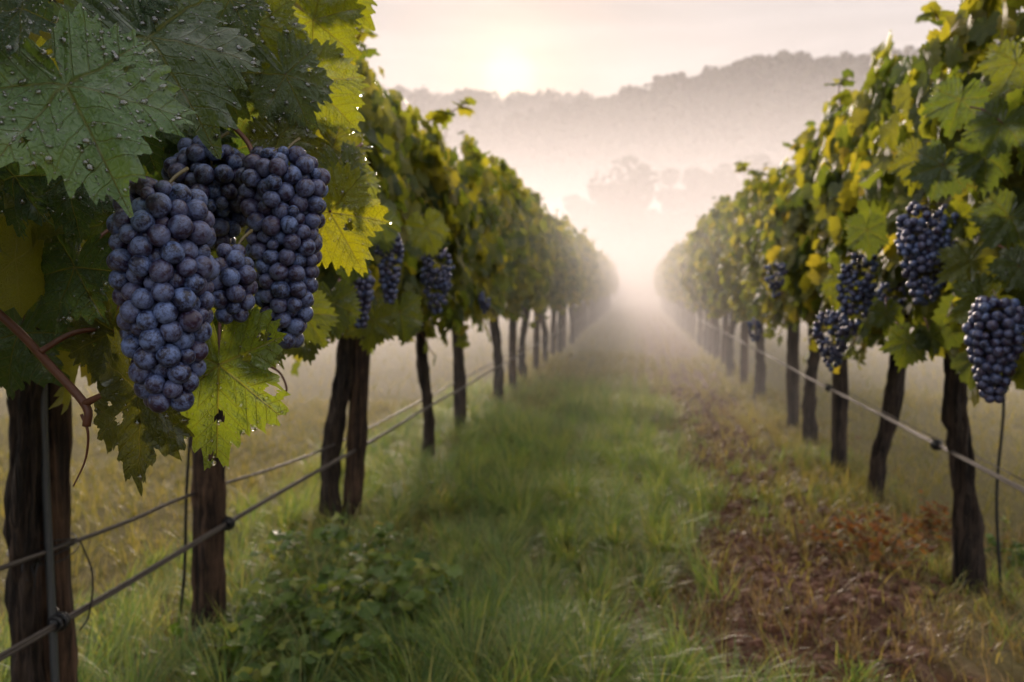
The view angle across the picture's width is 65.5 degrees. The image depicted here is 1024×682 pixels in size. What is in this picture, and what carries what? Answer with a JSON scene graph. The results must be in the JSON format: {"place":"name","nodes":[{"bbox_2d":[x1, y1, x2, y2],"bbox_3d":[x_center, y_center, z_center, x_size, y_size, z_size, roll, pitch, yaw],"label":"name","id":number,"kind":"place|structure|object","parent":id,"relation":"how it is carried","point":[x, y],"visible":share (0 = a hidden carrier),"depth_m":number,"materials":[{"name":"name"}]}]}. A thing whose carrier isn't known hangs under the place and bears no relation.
{"place":"outdoors","nodes":[
{"label":"outdoors","id":0,"kind":"place"},
{"bbox_2d":[36,0,77,681],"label":"wooden post","id":1,"kind":"object","parent":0,"point":[60,437],"visible":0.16,"depth_m":1.77,"materials":[{"name":"brown wood"}]},
{"bbox_2d":[0,388,516,681],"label":"grass","id":2,"kind":"structure","parent":0,"point":[97,496],"depth_m":4.31,"materials":[{"name":"plant"}]},
{"bbox_2d":[0,365,843,681],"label":"grass","id":3,"kind":"structure","parent":0,"point":[536,633],"depth_m":3.12,"materials":[{"name":"plant"}]},
{"bbox_2d":[401,104,552,137],"bbox_3d":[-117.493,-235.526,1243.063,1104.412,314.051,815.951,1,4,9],"label":"hills","id":4,"kind":"structure","parent":0,"point":[500,113],"depth_m":1218.12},
{"bbox_2d":[381,84,595,134],"bbox_3d":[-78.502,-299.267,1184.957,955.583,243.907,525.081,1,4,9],"label":"forest","id":5,"kind":"object","parent":4,"relation":"on","point":[424,101],"visible":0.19,"depth_m":1249.94,"materials":[{"name":"grey plant"}]},
{"bbox_2d":[0,289,1023,681],"bbox_3d":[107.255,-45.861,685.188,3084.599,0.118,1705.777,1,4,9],"label":"ground","id":6,"kind":"structure","parent":0,"point":[646,301],"depth_m":5.02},
{"bbox_2d":[40,384,58,681],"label":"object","id":7,"kind":"object","parent":6,"relation":"on","point":[49,560],"visible":0.64,"depth_m":1.72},
{"bbox_2d":[177,437,190,635],"bbox_3d":[-1.023,0.612,2.476,0.081,0.701,0.010,1,4,9],"label":"cord","id":8,"kind":"object","parent":6,"relation":"on","point":[185,520],"visible":0.68,"depth_m":2.47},
{"bbox_2d":[190,408,226,652],"bbox_3d":[-0.935,0.069,2.425,0.130,2.072,0.126,1,4,9],"label":"wooden post","id":9,"kind":"object","parent":6,"relation":"on","point":[209,506],"visible":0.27,"depth_m":2.42,"materials":[{"name":"brown wood"}]},
{"bbox_2d":[0,304,605,661],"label":"trellis wire","id":10,"kind":"object","parent":9,"relation":"attached to","point":[59,621],"visible":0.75,"depth_m":2.16,"materials":[{"name":"grey metal"}]},
{"bbox_2d":[6,533,93,630],"bbox_3d":[-1.056,0.540,1.779,0.144,0.239,0.165,2,4,22],"label":"wire loop","id":11,"kind":"object","parent":10,"relation":"on","point":[41,564],"visible":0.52,"depth_m":1.77,"materials":[{"name":"black metal"}]},
{"bbox_2d":[0,0,449,681],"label":"grapevine","id":12,"kind":"object","parent":6,"relation":"on","point":[102,102],"visible":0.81,"depth_m":0.78,"materials":[{"name":"green plant"}]},
{"bbox_2d":[106,167,219,412],"bbox_3d":[-0.299,-0.046,0.686,0.090,0.214,0.089,1,4,9],"label":"grape cluster","id":13,"kind":"object","parent":12,"relation":"attached to","point":[163,264],"visible":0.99,"depth_m":0.66,"materials":[{"name":"food"}]},
{"bbox_2d":[161,131,245,249],"bbox_3d":[-0.341,-0.172,0.903,0.102,0.139,0.102,1,4,9],"label":"grape cluster","id":14,"kind":"object","parent":12,"relation":"attached to","point":[219,185],"visible":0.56,"depth_m":0.87,"materials":[{"name":"food"}]},
{"bbox_2d":[211,229,257,323],"bbox_3d":[-0.267,-0.062,0.761,0.047,0.093,0.048,-2,4,-25],"label":"grape cluster","id":15,"kind":"object","parent":12,"relation":"hanging from","point":[235,287],"visible":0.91,"depth_m":0.75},
{"bbox_2d":[235,137,330,348],"bbox_3d":[-0.248,-0.108,0.866,0.098,0.234,0.093,1,4,9],"label":"grape cluster","id":16,"kind":"object","parent":12,"relation":"hanging from","point":[283,206],"visible":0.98,"depth_m":0.84,"materials":[{"name":"food"}]},
{"bbox_2d":[0,306,598,570],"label":"trellis wire","id":17,"kind":"object","parent":12,"relation":"attached to","point":[64,545],"visible":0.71,"depth_m":2.18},
{"bbox_2d":[350,269,375,328],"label":"grape cluster","id":18,"kind":"object","parent":12,"relation":"on","point":[365,293],"visible":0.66,"depth_m":1.89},
{"bbox_2d":[374,232,403,304],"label":"grape cluster","id":19,"kind":"object","parent":12,"relation":"on","point":[388,281],"visible":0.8,"depth_m":2.09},
{"bbox_2d":[226,581,286,637],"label":"weed plant","id":20,"kind":"object","parent":6,"relation":"on","point":[255,587],"visible":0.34,"depth_m":2.46,"materials":[{"name":"green plant"}]},
{"bbox_2d":[167,568,429,681],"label":"weed plant","id":21,"kind":"object","parent":6,"relation":"on","point":[329,630],"visible":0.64,"depth_m":2.34,"materials":[{"name":"green plant"}]},
{"bbox_2d":[242,512,419,599],"bbox_3d":[-0.694,0.818,3.011,0.654,0.250,0.701,1,4,9],"label":"weed plant","id":22,"kind":"object","parent":6,"relation":"on","point":[324,535],"visible":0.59,"depth_m":2.97,"materials":[{"name":"green plant"}]},
{"bbox_2d":[290,25,456,526],"bbox_3d":[-0.832,-0.166,3.500,1.008,2.355,2.085,1,4,9],"label":"grapevine","id":23,"kind":"object","parent":6,"relation":"on","point":[390,135],"visible":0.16,"depth_m":3.51,"materials":[{"name":"green plant"}]},
{"bbox_2d":[342,146,374,529],"bbox_3d":[-0.690,-0.008,3.559,0.211,2.077,0.110,1,4,9],"label":"wooden post","id":24,"kind":"object","parent":23,"relation":"attached to","point":[356,438],"visible":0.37,"depth_m":3.57,"materials":[{"name":"brown wood"}]},
{"bbox_2d":[258,551,491,658],"bbox_3d":[-0.465,0.849,2.555,0.733,0.269,0.710,-3,5,-33],"label":"weed plant","id":25,"kind":"object","parent":6,"relation":"on","point":[393,582],"visible":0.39,"depth_m":2.57,"materials":[{"name":"green plant"}]},
{"bbox_2d":[356,522,408,552],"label":"weed plant","id":26,"kind":"object","parent":6,"relation":"on","point":[398,533],"visible":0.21,"depth_m":3.37,"materials":[{"name":"green plant"}]},
{"bbox_2d":[341,79,511,463],"bbox_3d":[-0.533,-0.262,4.946,0.944,2.352,2.023,1,4,9],"label":"grapevine","id":27,"kind":"object","parent":6,"relation":"on","point":[473,220],"visible":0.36,"depth_m":4.75,"materials":[{"name":"green plant"}]},
{"bbox_2d":[420,248,454,314],"bbox_3d":[-0.278,-0.221,2.907,0.126,0.255,0.130,-2,4,-26],"label":"grape cluster","id":28,"kind":"object","parent":27,"relation":"hanging from","point":[441,282],"visible":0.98,"depth_m":2.88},
{"bbox_2d":[451,234,466,430],"bbox_3d":[-0.397,-0.168,5.884,0.122,2.072,0.109,1,4,9],"label":"wooden post","id":29,"kind":"object","parent":27,"relation":"attached to","point":[459,375],"visible":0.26,"depth_m":5.88,"materials":[{"name":"brown wood"}]},
{"bbox_2d":[478,290,490,313],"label":"grape cluster","id":30,"kind":"object","parent":27,"relation":"attached to","point":[485,306],"visible":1,"depth_m":4.18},
{"bbox_2d":[395,642,465,681],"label":"weed plant","id":31,"kind":"object","parent":6,"relation":"on","point":[461,658],"visible":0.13,"depth_m":2.24,"materials":[{"name":"green plant"}]},
{"bbox_2d":[405,479,462,514],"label":"weed plant","id":32,"kind":"object","parent":6,"relation":"on","point":[432,482],"visible":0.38,"depth_m":4.07,"materials":[{"name":"green plant"}]},
{"bbox_2d":[450,155,552,400],"bbox_3d":[-0.159,-0.446,7.491,0.997,2.374,2.435,1,4,9],"label":"grapevine","id":33,"kind":"object","parent":6,"relation":"on","point":[519,209],"visible":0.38,"depth_m":7.04,"materials":[{"name":"green plant"}]},
{"bbox_2d":[508,282,516,389],"bbox_3d":[0.014,-0.324,8.525,0.116,2.022,0.092,4,5,42],"label":"wooden post","id":34,"kind":"object","parent":6,"relation":"on","point":[512,370],"visible":0.41,"depth_m":8.54,"materials":[{"name":"brown wood"}]},
{"bbox_2d":[487,178,567,379],"bbox_3d":[0.128,-0.590,9.521,1.012,2.383,2.422,1,4,9],"label":"grapevine","id":35,"kind":"object","parent":6,"relation":"on","point":[552,234],"visible":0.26,"depth_m":9.53,"materials":[{"name":"green plant"}]},
{"bbox_2d":[533,311,539,371],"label":"wooden post","id":36,"kind":"object","parent":35,"relation":"attached to","point":[536,348],"visible":0.3,"depth_m":10.54,"materials":[{"name":"brown wood"}]},
{"bbox_2d":[540,209,581,362],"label":"grapevine","id":37,"kind":"object","parent":6,"relation":"on","point":[558,300],"visible":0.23,"depth_m":11.24,"materials":[{"name":"green plant"}]},
{"bbox_2d":[550,308,556,355],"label":"wooden post","id":38,"kind":"object","parent":37,"relation":"attached to","point":[553,337],"visible":0.41,"depth_m":12.56,"materials":[{"name":"brown wood"}]},
{"bbox_2d":[550,216,589,352],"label":"grapevine","id":39,"kind":"object","parent":6,"relation":"on","point":[579,287],"visible":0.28,"depth_m":13.56,"materials":[{"name":"green plant"}]},
{"bbox_2d":[562,194,588,235],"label":"valley tree","id":40,"kind":"object","parent":6,"relation":"on","point":[575,201],"visible":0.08,"depth_m":115.82,"materials":[{"name":"grey plant"}]},
{"bbox_2d":[567,232,597,343],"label":"grapevine","id":41,"kind":"object","parent":6,"relation":"on","point":[589,253],"visible":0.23,"depth_m":15.53,"materials":[{"name":"green plant"}]},
{"bbox_2d":[562,305,566,347],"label":"wooden post","id":42,"kind":"object","parent":41,"relation":"attached to","point":[564,331],"visible":0.23,"depth_m":14.60,"materials":[{"name":"brown wood"}]},
{"bbox_2d":[572,303,574,339],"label":"wooden post","id":43,"kind":"object","parent":41,"relation":"attached to","point":[573,305],"visible":0.09,"depth_m":16.58,"materials":[{"name":"brown wood"}]},
{"bbox_2d":[575,237,598,337],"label":"grapevine","id":44,"kind":"object","parent":6,"relation":"on","point":[591,296],"visible":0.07,"depth_m":17.60,"materials":[{"name":"green plant"}]},
{"bbox_2d":[582,259,601,330],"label":"grapevine","id":45,"kind":"object","parent":6,"relation":"on","point":[598,275],"visible":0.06,"depth_m":19.65,"materials":[{"name":"green plant"}]},
{"bbox_2d":[578,299,582,333],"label":"wooden post","id":46,"kind":"object","parent":45,"relation":"attached to","point":[580,324],"visible":0.22,"depth_m":18.62,"materials":[{"name":"brown wood"}]},
{"bbox_2d":[571,182,616,269],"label":"valley tree","id":47,"kind":"object","parent":6,"relation":"on","point":[577,218],"visible":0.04,"depth_m":109.62,"materials":[{"name":"grey plant"}]},
{"bbox_2d":[587,248,604,327],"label":"grapevine","id":48,"kind":"object","parent":6,"relation":"on","point":[600,287],"visible":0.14,"depth_m":21.66,"materials":[{"name":"green plant"}]},
{"bbox_2d":[591,251,609,323],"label":"grapevine","id":49,"kind":"object","parent":6,"relation":"on","point":[603,261],"visible":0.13,"depth_m":23.61,"materials":[{"name":"green plant"}]},
{"bbox_2d":[595,254,611,320],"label":"grapevine","id":50,"kind":"object","parent":6,"relation":"on","point":[605,293],"visible":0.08,"depth_m":25.68,"materials":[{"name":"green plant"}]},
{"bbox_2d":[598,253,613,317],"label":"grapevine","id":51,"kind":"object","parent":6,"relation":"on","point":[611,277],"visible":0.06,"depth_m":27.71,"materials":[{"name":"green plant"}]},
{"bbox_2d":[601,259,613,315],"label":"grapevine","id":52,"kind":"object","parent":6,"relation":"on","point":[609,290],"visible":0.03,"depth_m":29.74,"materials":[{"name":"green plant"}]},
{"bbox_2d":[605,261,615,312],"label":"grapevine","id":53,"kind":"object","parent":6,"relation":"on","point":[612,289],"visible":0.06,"depth_m":33.77,"materials":[{"name":"green plant"}]},
{"bbox_2d":[607,261,618,310],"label":"grapevine","id":54,"kind":"object","parent":6,"relation":"on","point":[614,286],"visible":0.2,"depth_m":35.78,"materials":[{"name":"green plant"}]},
{"bbox_2d":[609,265,619,309],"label":"grapevine","id":55,"kind":"object","parent":6,"relation":"on","point":[615,267],"visible":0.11,"depth_m":37.81,"materials":[{"name":"green plant"}]},
{"bbox_2d":[580,154,681,294],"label":"valley tree","id":56,"kind":"object","parent":6,"relation":"on","point":[621,227],"visible":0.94,"depth_m":100.87,"materials":[{"name":"beige plant"}]},
{"bbox_2d":[653,262,664,312],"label":"grapevine","id":57,"kind":"object","parent":6,"relation":"on","point":[658,294],"visible":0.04,"depth_m":34.13,"materials":[{"name":"green plant"}]},
{"bbox_2d":[655,264,666,314],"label":"grapevine","id":58,"kind":"object","parent":6,"relation":"on","point":[656,271],"visible":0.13,"depth_m":32.10,"materials":[{"name":"green plant"}]},
{"bbox_2d":[656,257,668,316],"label":"grapevine","id":59,"kind":"object","parent":6,"relation":"on","point":[658,282],"visible":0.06,"depth_m":30.10,"materials":[{"name":"green plant"}]},
{"bbox_2d":[658,254,670,318],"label":"grapevine","id":60,"kind":"object","parent":6,"relation":"on","point":[660,280],"visible":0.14,"depth_m":28.32,"materials":[{"name":"green plant"}]},
{"bbox_2d":[660,255,673,319],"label":"grapevine","id":61,"kind":"object","parent":6,"relation":"on","point":[661,276],"visible":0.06,"depth_m":26.06,"materials":[{"name":"green plant"}]},
{"bbox_2d":[662,265,677,323],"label":"grapevine","id":62,"kind":"object","parent":6,"relation":"on","point":[663,266],"visible":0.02,"depth_m":24.06,"materials":[{"name":"green plant"}]},
{"bbox_2d":[642,167,700,260],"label":"valley tree","id":63,"kind":"object","parent":6,"relation":"on","point":[678,203],"visible":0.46,"depth_m":112.65,"materials":[{"name":"grey plant"}]},
{"bbox_2d":[662,246,680,326],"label":"grapevine","id":64,"kind":"object","parent":6,"relation":"on","point":[679,307],"visible":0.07,"depth_m":22.01,"materials":[{"name":"green plant"}]},
{"bbox_2d":[665,301,1023,492],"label":"trellis wire","id":65,"kind":"object","parent":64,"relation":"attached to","point":[936,444],"visible":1,"depth_m":3.30,"materials":[{"name":"grey metal"}]},
{"bbox_2d":[664,241,685,330],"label":"grapevine","id":66,"kind":"object","parent":6,"relation":"on","point":[668,277],"visible":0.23,"depth_m":20.00,"materials":[{"name":"green plant"}]},
{"bbox_2d":[685,300,689,332],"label":"wooden post","id":67,"kind":"object","parent":66,"relation":"attached to","point":[687,311],"visible":0.19,"depth_m":18.99,"materials":[{"name":"brown wood"}]},
{"bbox_2d":[670,238,691,335],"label":"grapevine","id":68,"kind":"object","parent":6,"relation":"on","point":[674,271],"visible":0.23,"depth_m":17.59,"materials":[{"name":"green plant"}]},
{"bbox_2d":[691,303,695,338],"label":"wooden post","id":69,"kind":"object","parent":68,"relation":"attached to","point":[693,321],"visible":0.29,"depth_m":16.96,"materials":[{"name":"brown wood"}]},
{"bbox_2d":[676,238,698,342],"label":"grapevine","id":70,"kind":"object","parent":6,"relation":"on","point":[680,257],"visible":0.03,"depth_m":15.93,"materials":[{"name":"green plant"}]},
{"bbox_2d":[678,223,708,350],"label":"grapevine","id":71,"kind":"object","parent":6,"relation":"on","point":[684,261],"visible":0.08,"depth_m":13.94,"materials":[{"name":"green plant"}]},
{"bbox_2d":[675,166,717,242],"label":"valley tree","id":72,"kind":"object","parent":6,"relation":"on","point":[695,176],"visible":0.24,"depth_m":114.72,"materials":[{"name":"beige plant"}]},
{"bbox_2d":[681,209,720,358],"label":"grapevine","id":73,"kind":"object","parent":6,"relation":"on","point":[689,284],"visible":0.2,"depth_m":11.80,"materials":[{"name":"green plant"}]},
{"bbox_2d":[708,315,713,355],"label":"wooden post","id":74,"kind":"object","parent":73,"relation":"attached to","point":[711,342],"visible":0.2,"depth_m":12.92,"materials":[{"name":"brown wood"}]},
{"bbox_2d":[698,306,703,346],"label":"wooden post","id":75,"kind":"object","parent":6,"relation":"on","point":[700,332],"visible":0.36,"depth_m":14.96,"materials":[{"name":"brown wood"}]},
{"bbox_2d":[692,194,735,376],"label":"grapevine","id":76,"kind":"object","parent":6,"relation":"on","point":[705,253],"visible":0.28,"depth_m":9.59,"materials":[{"name":"green plant"}]},
{"bbox_2d":[721,312,728,366],"bbox_3d":[2.923,-0.487,10.895,0.120,2.022,0.095,3,5,36],"label":"wooden post","id":77,"kind":"object","parent":76,"relation":"attached to","point":[725,325],"visible":0.25,"depth_m":10.89,"materials":[{"name":"brown wood"}]},
{"bbox_2d":[740,319,748,385],"bbox_3d":[2.610,-0.348,8.878,0.116,2.022,0.092,4,5,42],"label":"wooden post","id":78,"kind":"object","parent":76,"relation":"attached to","point":[744,355],"visible":0.33,"depth_m":8.89,"materials":[{"name":"brown wood"}]},
{"bbox_2d":[701,151,766,212],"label":"valley tree","id":79,"kind":"object","parent":6,"relation":"on","point":[719,184],"visible":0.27,"depth_m":112.07,"materials":[{"name":"beige plant"}]},
{"bbox_2d":[702,162,800,398],"bbox_3d":[2.463,-0.469,7.837,1.035,2.372,2.443,1,4,9],"label":"grapevine","id":80,"kind":"object","parent":6,"relation":"on","point":[729,263],"visible":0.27,"depth_m":7.43,"materials":[{"name":"green plant"}]},
{"bbox_2d":[524,385,1002,681],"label":"soil clods","id":81,"kind":"object","parent":6,"relation":"on","point":[875,594],"visible":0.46,"depth_m":2.97,"materials":[{"name":"soil"}]},
{"bbox_2d":[748,155,793,180],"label":"valley tree","id":82,"kind":"object","parent":6,"relation":"on","point":[759,160],"visible":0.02,"depth_m":109.90,"materials":[{"name":"beige plant"}]},
{"bbox_2d":[734,101,861,449],"bbox_3d":[2.074,-0.299,5.494,0.944,2.354,2.023,1,4,9],"label":"grapevine","id":83,"kind":"object","parent":6,"relation":"on","point":[765,231],"visible":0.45,"depth_m":5.50,"materials":[{"name":"green plant"}]},
{"bbox_2d":[786,317,799,429],"bbox_3d":[2.182,-0.161,6.139,0.123,2.022,0.118,1,4,9],"label":"wooden post","id":84,"kind":"object","parent":83,"relation":"attached to","point":[792,376],"visible":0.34,"depth_m":6.13,"materials":[{"name":"brown wood"}]},
{"bbox_2d":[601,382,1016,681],"bbox_3d":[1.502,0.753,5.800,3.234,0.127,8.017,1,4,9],"label":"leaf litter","id":85,"kind":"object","parent":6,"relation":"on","point":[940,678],"visible":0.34,"depth_m":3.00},
{"bbox_2d":[798,502,951,572],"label":"weed plant","id":86,"kind":"object","parent":6,"relation":"on","point":[875,541],"visible":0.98,"depth_m":3.34,"materials":[{"name":"orange plant"}]},
{"bbox_2d":[765,36,1023,503],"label":"grapevine","id":87,"kind":"object","parent":6,"relation":"on","point":[817,237],"visible":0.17,"depth_m":4.16,"materials":[{"name":"green plant"}]},
{"bbox_2d":[746,318,761,341],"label":"grape cluster","id":88,"kind":"object","parent":87,"relation":"attached to","point":[755,323],"visible":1,"depth_m":4.88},
{"bbox_2d":[764,259,787,297],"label":"grape cluster","id":89,"kind":"object","parent":87,"relation":"attached to","point":[775,285],"visible":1,"depth_m":4.14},
{"bbox_2d":[830,310,848,472],"bbox_3d":[1.968,-0.066,4.763,0.116,2.022,0.105,-2,4,-21],"label":"wooden post","id":90,"kind":"object","parent":87,"relation":"attached to","point":[840,405],"visible":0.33,"depth_m":4.77,"materials":[{"name":"brown wood"}]},
{"bbox_2d":[847,392,1023,480],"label":"trellis wire","id":91,"kind":"object","parent":90,"relation":"attached to","point":[940,439],"visible":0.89,"depth_m":3.41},
{"bbox_2d":[806,0,1023,593],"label":"grapevine","id":92,"kind":"object","parent":6,"relation":"on","point":[874,184],"visible":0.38,"depth_m":2.90,"materials":[{"name":"green plant"}]},
{"bbox_2d":[813,306,850,371],"bbox_3d":[1.104,-0.007,2.754,0.123,0.226,0.121,1,4,9],"label":"grape cluster","id":93,"kind":"object","parent":92,"relation":"attached to","point":[838,348],"visible":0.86,"depth_m":2.74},
{"bbox_2d":[876,281,906,314],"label":"grape cluster","id":94,"kind":"object","parent":92,"relation":"attached to","point":[883,285],"visible":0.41,"depth_m":2.74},
{"bbox_2d":[820,0,1023,407],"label":"grapevine","id":95,"kind":"object","parent":6,"relation":"on","point":[971,161],"visible":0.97,"depth_m":1.90,"materials":[{"name":"green plant"}]},
{"bbox_2d":[836,252,879,335],"bbox_3d":[1.063,-0.151,2.463,0.123,0.270,0.124,10,5,8],"label":"grape cluster","id":96,"kind":"object","parent":95,"relation":"attached to","point":[865,290],"visible":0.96,"depth_m":2.44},
{"bbox_2d":[894,197,958,305],"bbox_3d":[1.021,-0.224,1.958,0.150,0.276,0.154,1,4,9],"label":"grape cluster","id":97,"kind":"object","parent":95,"relation":"attached to","point":[920,247],"visible":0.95,"depth_m":1.93,"materials":[{"name":"food"}]},
{"bbox_2d":[962,289,1023,402],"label":"grape cluster","id":98,"kind":"object","parent":95,"relation":"attached to","point":[993,328],"visible":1,"depth_m":1.60,"materials":[{"name":"food"}]},
{"bbox_2d":[901,490,951,545],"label":"weed plant","id":99,"kind":"object","parent":6,"relation":"on","point":[931,513],"visible":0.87,"depth_m":3.55,"materials":[{"name":"orange plant"}]},
{"bbox_2d":[995,394,1005,598],"bbox_3d":[1.743,0.396,2.849,0.066,1.081,0.010,1,4,9],"label":"cord","id":100,"kind":"object","parent":6,"relation":"on","point":[997,491],"visible":0.63,"depth_m":2.86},
{"bbox_2d":[984,516,1023,568],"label":"weed plant","id":101,"kind":"object","parent":6,"relation":"on","point":[1016,545],"visible":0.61,"depth_m":3.27,"materials":[{"name":"green plant"}]},
{"bbox_2d":[0,308,1023,426],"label":"grass","id":102,"kind":"structure","parent":0,"point":[627,343],"depth_m":12.99,"materials":[{"name":"plant"}]},
{"bbox_2d":[187,345,1023,681],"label":"grass","id":103,"kind":"structure","parent":0,"point":[631,357],"depth_m":5.20,"materials":[{"name":"plant"}]},
{"bbox_2d":[480,89,824,288],"bbox_3d":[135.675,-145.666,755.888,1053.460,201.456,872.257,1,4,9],"label":"hills","id":104,"kind":"structure","parent":0,"point":[643,280],"depth_m":475.45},
{"bbox_2d":[383,39,1021,204],"bbox_3d":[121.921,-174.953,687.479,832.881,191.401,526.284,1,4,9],"label":"forest","id":105,"kind":"object","parent":104,"relation":"on","point":[683,118],"visible":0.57,"depth_m":569.85,"materials":[{"name":"grey plant"}]},
{"bbox_2d":[355,0,1023,103],"label":"sky","id":106,"kind":"structure","parent":0,"point":[597,47],"materials":[{"name":"white"}]},
{"bbox_2d":[567,385,1023,681],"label":"dry grass","id":107,"kind":"structure","parent":0,"point":[823,626],"depth_m":2.93,"materials":[{"name":"plant"}]},
{"bbox_2d":[644,491,1023,681],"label":"dry grass","id":108,"kind":"structure","parent":0,"point":[983,618],"depth_m":2.67,"materials":[{"name":"plant"}]},
{"bbox_2d":[716,379,1023,681],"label":"grass","id":109,"kind":"structure","parent":0,"point":[927,446],"depth_m":5.06,"materials":[{"name":"plant"}]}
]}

